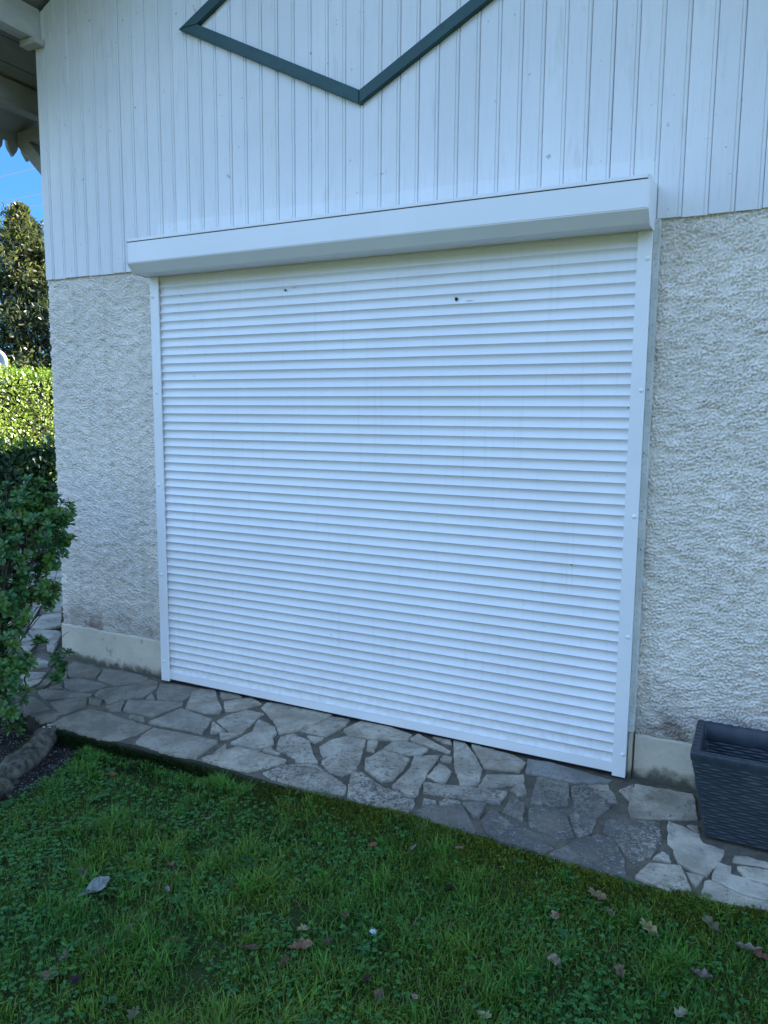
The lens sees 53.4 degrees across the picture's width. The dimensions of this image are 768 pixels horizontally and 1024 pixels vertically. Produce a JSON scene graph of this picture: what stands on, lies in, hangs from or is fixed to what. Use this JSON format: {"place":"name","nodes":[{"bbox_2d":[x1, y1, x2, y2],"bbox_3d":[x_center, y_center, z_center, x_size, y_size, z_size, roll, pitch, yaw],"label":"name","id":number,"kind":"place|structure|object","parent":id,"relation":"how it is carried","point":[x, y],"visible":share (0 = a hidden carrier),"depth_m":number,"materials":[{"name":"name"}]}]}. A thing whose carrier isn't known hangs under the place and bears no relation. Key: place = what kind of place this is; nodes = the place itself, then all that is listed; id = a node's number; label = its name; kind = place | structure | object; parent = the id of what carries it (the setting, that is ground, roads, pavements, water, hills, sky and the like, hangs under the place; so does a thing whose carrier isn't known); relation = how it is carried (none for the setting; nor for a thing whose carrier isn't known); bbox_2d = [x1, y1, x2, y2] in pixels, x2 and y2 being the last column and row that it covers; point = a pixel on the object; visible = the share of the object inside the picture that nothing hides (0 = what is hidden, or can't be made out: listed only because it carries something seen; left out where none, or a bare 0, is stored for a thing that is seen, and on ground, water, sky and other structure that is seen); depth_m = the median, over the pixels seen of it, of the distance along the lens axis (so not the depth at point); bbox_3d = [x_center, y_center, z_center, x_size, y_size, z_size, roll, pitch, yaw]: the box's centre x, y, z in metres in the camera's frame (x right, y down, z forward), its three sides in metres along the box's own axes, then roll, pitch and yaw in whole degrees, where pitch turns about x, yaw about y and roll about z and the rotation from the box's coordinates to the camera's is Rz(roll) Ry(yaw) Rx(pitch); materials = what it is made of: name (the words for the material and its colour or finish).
{"place":"outdoors","nodes":[
{"label":"outdoors","id":0,"kind":"place"},
{"bbox_2d":[0,140,49,382],"label":"sky","id":1,"kind":"structure","parent":0,"point":[29,182],"materials":[{"name":"blue"}]},
{"bbox_2d":[0,719,78,807],"bbox_3d":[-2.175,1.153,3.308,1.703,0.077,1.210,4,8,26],"label":"gravel","id":2,"kind":"structure","parent":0,"point":[57,765],"depth_m":3.52,"materials":[{"name":"grey gravel"}]},
{"bbox_2d":[0,774,13,799],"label":"edging log","id":3,"kind":"object","parent":2,"relation":"on","point":[6,786],"visible":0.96,"depth_m":3.18,"materials":[{"name":"grey wood"}]},
{"bbox_2d":[0,724,57,783],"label":"edging log","id":4,"kind":"object","parent":2,"relation":"on","point":[21,761],"visible":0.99,"depth_m":3.43,"materials":[{"name":"grey wood"}]},
{"bbox_2d":[0,473,77,736],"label":"shrub","id":5,"kind":"object","parent":2,"relation":"on","point":[29,513],"visible":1,"depth_m":3.69,"materials":[{"name":"green plant"}]},
{"bbox_2d":[0,0,767,791],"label":"house","id":6,"kind":"structure","parent":0,"point":[410,364],"depth_m":3.36,"materials":[{"name":"roughcast render"},{"name":"white painted wood"},{"name":"clay tile"}]},
{"bbox_2d":[0,568,767,912],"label":"paving","id":7,"kind":"structure","parent":0,"point":[642,832],"depth_m":3.21,"materials":[{"name":"stone"}]},
{"bbox_2d":[690,719,767,850],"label":"planter","id":8,"kind":"object","parent":7,"relation":"on","point":[730,765],"visible":1,"depth_m":2.68,"materials":[{"name":"grey plastic"}]},
{"bbox_2d":[0,744,767,1023],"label":"lawn","id":9,"kind":"structure","parent":0,"point":[199,972],"depth_m":2.32,"materials":[{"name":"green plant"}]},
{"bbox_2d":[39,967,60,979],"bbox_3d":[-0.927,1.284,2.118,0.065,0.013,0.071,5,-6,-32],"label":"dead leaf","id":10,"kind":"object","parent":9,"relation":"on","point":[45,974],"visible":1,"depth_m":2.12,"materials":[{"name":"grey plant"}]},
{"bbox_2d":[59,949,68,959],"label":"dead leaf","id":11,"kind":"object","parent":9,"relation":"on","point":[65,952],"visible":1,"depth_m":2.20,"materials":[{"name":"plant"}]},
{"bbox_2d":[68,974,82,983],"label":"dead leaf","id":12,"kind":"object","parent":9,"relation":"on","point":[74,979],"visible":1,"depth_m":2.11,"materials":[{"name":"purple plant"}]},
{"bbox_2d":[79,868,87,878],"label":"dead leaf","id":13,"kind":"object","parent":9,"relation":"on","point":[83,871],"visible":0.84,"depth_m":2.58,"materials":[{"name":"brown plant"}]},
{"bbox_2d":[79,876,109,895],"bbox_3d":[-0.943,1.222,2.486,0.107,0.031,0.060,-21,11,-30],"label":"dead leaf","id":14,"kind":"object","parent":9,"relation":"on","point":[99,883],"visible":0.98,"depth_m":2.50,"materials":[{"name":"grey plant"}]},
{"bbox_2d":[93,946,104,953],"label":"dead leaf","id":15,"kind":"object","parent":9,"relation":"on","point":[101,950],"visible":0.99,"depth_m":2.22,"materials":[{"name":"plant"}]},
{"bbox_2d":[127,1006,139,1020],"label":"dead leaf","id":16,"kind":"object","parent":9,"relation":"on","point":[134,1010],"visible":0.98,"depth_m":2.00,"materials":[{"name":"plant"}]},
{"bbox_2d":[161,936,183,941],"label":"dead leaf","id":17,"kind":"object","parent":9,"relation":"on","point":[175,937],"visible":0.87,"depth_m":2.27,"materials":[{"name":"plant"}]},
{"bbox_2d":[238,943,260,949],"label":"dead leaf","id":18,"kind":"object","parent":9,"relation":"on","point":[252,946],"visible":1,"depth_m":2.22,"materials":[{"name":"plant"}]},
{"bbox_2d":[279,956,288,967],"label":"dead leaf","id":19,"kind":"object","parent":9,"relation":"on","point":[286,959],"visible":1,"depth_m":2.16,"materials":[{"name":"brown plant"}]},
{"bbox_2d":[288,936,312,948],"bbox_3d":[-0.246,1.262,2.225,0.079,0.019,0.042,4,17,-25],"label":"dead leaf","id":20,"kind":"object","parent":9,"relation":"on","point":[306,943],"visible":1,"depth_m":2.23,"materials":[{"name":"brown plant"}]},
{"bbox_2d":[297,923,309,930],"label":"dead leaf","id":21,"kind":"object","parent":9,"relation":"on","point":[302,928],"visible":1,"depth_m":2.30,"materials":[{"name":"beige plant"}]},
{"bbox_2d":[323,937,329,944],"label":"dead leaf","id":22,"kind":"object","parent":9,"relation":"on","point":[328,940],"visible":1,"depth_m":2.25,"materials":[{"name":"plant"}]},
{"bbox_2d":[342,910,348,917],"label":"dead leaf","id":23,"kind":"object","parent":9,"relation":"on","point":[345,915],"visible":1,"depth_m":2.35,"materials":[{"name":"brown plant"}]},
{"bbox_2d":[364,972,372,982],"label":"dead leaf","id":24,"kind":"object","parent":9,"relation":"on","point":[367,977],"visible":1,"depth_m":2.11,"materials":[{"name":"brown plant"}]},
{"bbox_2d":[374,987,383,1001],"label":"dead leaf","id":25,"kind":"object","parent":9,"relation":"on","point":[379,991],"visible":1,"depth_m":2.05,"materials":[{"name":"grey plant"}]},
{"bbox_2d":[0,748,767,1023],"bbox_3d":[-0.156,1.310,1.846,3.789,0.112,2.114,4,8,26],"label":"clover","id":26,"kind":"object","parent":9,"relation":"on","point":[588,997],"visible":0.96,"depth_m":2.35,"materials":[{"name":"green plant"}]},
{"bbox_2d":[0,730,767,1023],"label":"moss","id":27,"kind":"object","parent":9,"relation":"on","point":[599,878],"visible":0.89,"depth_m":2.60,"materials":[{"name":"green plant"}]},
{"bbox_2d":[446,884,454,889],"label":"dead leaf","id":28,"kind":"object","parent":9,"relation":"on","point":[449,887],"visible":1,"depth_m":2.49,"materials":[{"name":"brown plant"}]},
{"bbox_2d":[477,1010,491,1017],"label":"dead leaf","id":29,"kind":"object","parent":9,"relation":"on","point":[487,1015],"visible":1,"depth_m":1.98,"materials":[{"name":"plant"}]},
{"bbox_2d":[547,954,560,964],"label":"dead leaf","id":30,"kind":"object","parent":9,"relation":"on","point":[554,958],"visible":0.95,"depth_m":2.18,"materials":[{"name":"grey plant"}]},
{"bbox_2d":[549,910,559,918],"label":"dead leaf","id":31,"kind":"object","parent":9,"relation":"on","point":[554,915],"visible":1,"depth_m":2.34,"materials":[{"name":"plant"}]},
{"bbox_2d":[588,887,608,899],"bbox_3d":[0.677,1.214,2.416,0.043,0.015,0.079,-2,8,-16],"label":"dead leaf","id":32,"kind":"object","parent":9,"relation":"on","point":[599,894],"visible":1,"depth_m":2.42,"materials":[{"name":"brown plant"}]},
{"bbox_2d":[606,907,614,915],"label":"dead leaf","id":33,"kind":"object","parent":9,"relation":"on","point":[609,910],"visible":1,"depth_m":2.36,"materials":[{"name":"plant"}]},
{"bbox_2d":[613,963,625,978],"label":"dead leaf","id":34,"kind":"object","parent":9,"relation":"on","point":[618,967],"visible":1,"depth_m":2.13,"materials":[{"name":"plant"}]},
{"bbox_2d":[640,918,657,934],"bbox_3d":[0.794,1.241,2.273,0.039,0.018,0.075,-21,25,-26],"label":"dead leaf","id":35,"kind":"object","parent":9,"relation":"on","point":[649,928],"visible":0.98,"depth_m":2.28,"materials":[{"name":"plant"}]},
{"bbox_2d":[674,1006,687,1016],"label":"dead leaf","id":36,"kind":"object","parent":9,"relation":"on","point":[681,1011],"visible":1,"depth_m":1.99,"materials":[{"name":"grey plant"}]},
{"bbox_2d":[691,967,712,977],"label":"dead leaf","id":37,"kind":"object","parent":9,"relation":"on","point":[702,973],"visible":1,"depth_m":2.10,"materials":[{"name":"grey plant"}]},
{"bbox_2d":[702,914,720,931],"bbox_3d":[0.980,1.234,2.282,0.043,0.018,0.071,2,15,-28],"label":"dead leaf","id":38,"kind":"object","parent":9,"relation":"on","point":[708,920],"visible":1,"depth_m":2.29,"materials":[{"name":"plant"}]},
{"bbox_2d":[732,940,762,949],"bbox_3d":[1.047,1.249,2.197,0.082,0.025,0.035,6,9,35],"label":"dead leaf","id":39,"kind":"object","parent":9,"relation":"on","point":[742,946],"visible":1,"depth_m":2.20,"materials":[{"name":"grey plant"}]},
{"bbox_2d":[753,950,767,959],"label":"dead leaf","id":40,"kind":"object","parent":9,"relation":"on","point":[759,953],"visible":1,"depth_m":2.18,"materials":[{"name":"plant"}]},
{"label":"ground","id":41,"kind":"structure","parent":0,"visible":0},
{"bbox_2d":[0,350,8,383],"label":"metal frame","id":42,"kind":"object","parent":41,"relation":"on","point":[3,359],"visible":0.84,"depth_m":11.99,"materials":[{"name":"white metal"}]},
{"bbox_2d":[0,200,52,384],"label":"tall tree","id":43,"kind":"object","parent":41,"relation":"on","point":[22,253],"visible":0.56,"depth_m":14.36,"materials":[{"name":"green plant"}]},
{"bbox_2d":[0,359,54,450],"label":"hedge","id":44,"kind":"object","parent":41,"relation":"on","point":[26,409],"visible":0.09,"depth_m":10.84,"materials":[{"name":"green plant"}]},
{"bbox_2d":[4,317,50,365],"bbox_3d":[-7.303,-2.982,19.000,5.413,4.320,4.748,4,8,26],"label":"broad tree","id":45,"kind":"object","parent":41,"relation":"on","point":[40,354],"depth_m":18.23,"materials":[{"name":"green plant"}]},
{"bbox_2d":[0,433,59,548],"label":"shrub","id":46,"kind":"object","parent":41,"relation":"on","point":[12,461],"visible":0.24,"depth_m":9.54,"materials":[{"name":"green plant"}]},
{"bbox_2d":[16,432,57,533],"bbox_3d":[-4.345,-0.346,10.291,1.882,1.493,1.882,4,8,26],"label":"shrub","id":47,"kind":"object","parent":41,"relation":"on","point":[49,450],"visible":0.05,"depth_m":9.88,"materials":[{"name":"green plant"}]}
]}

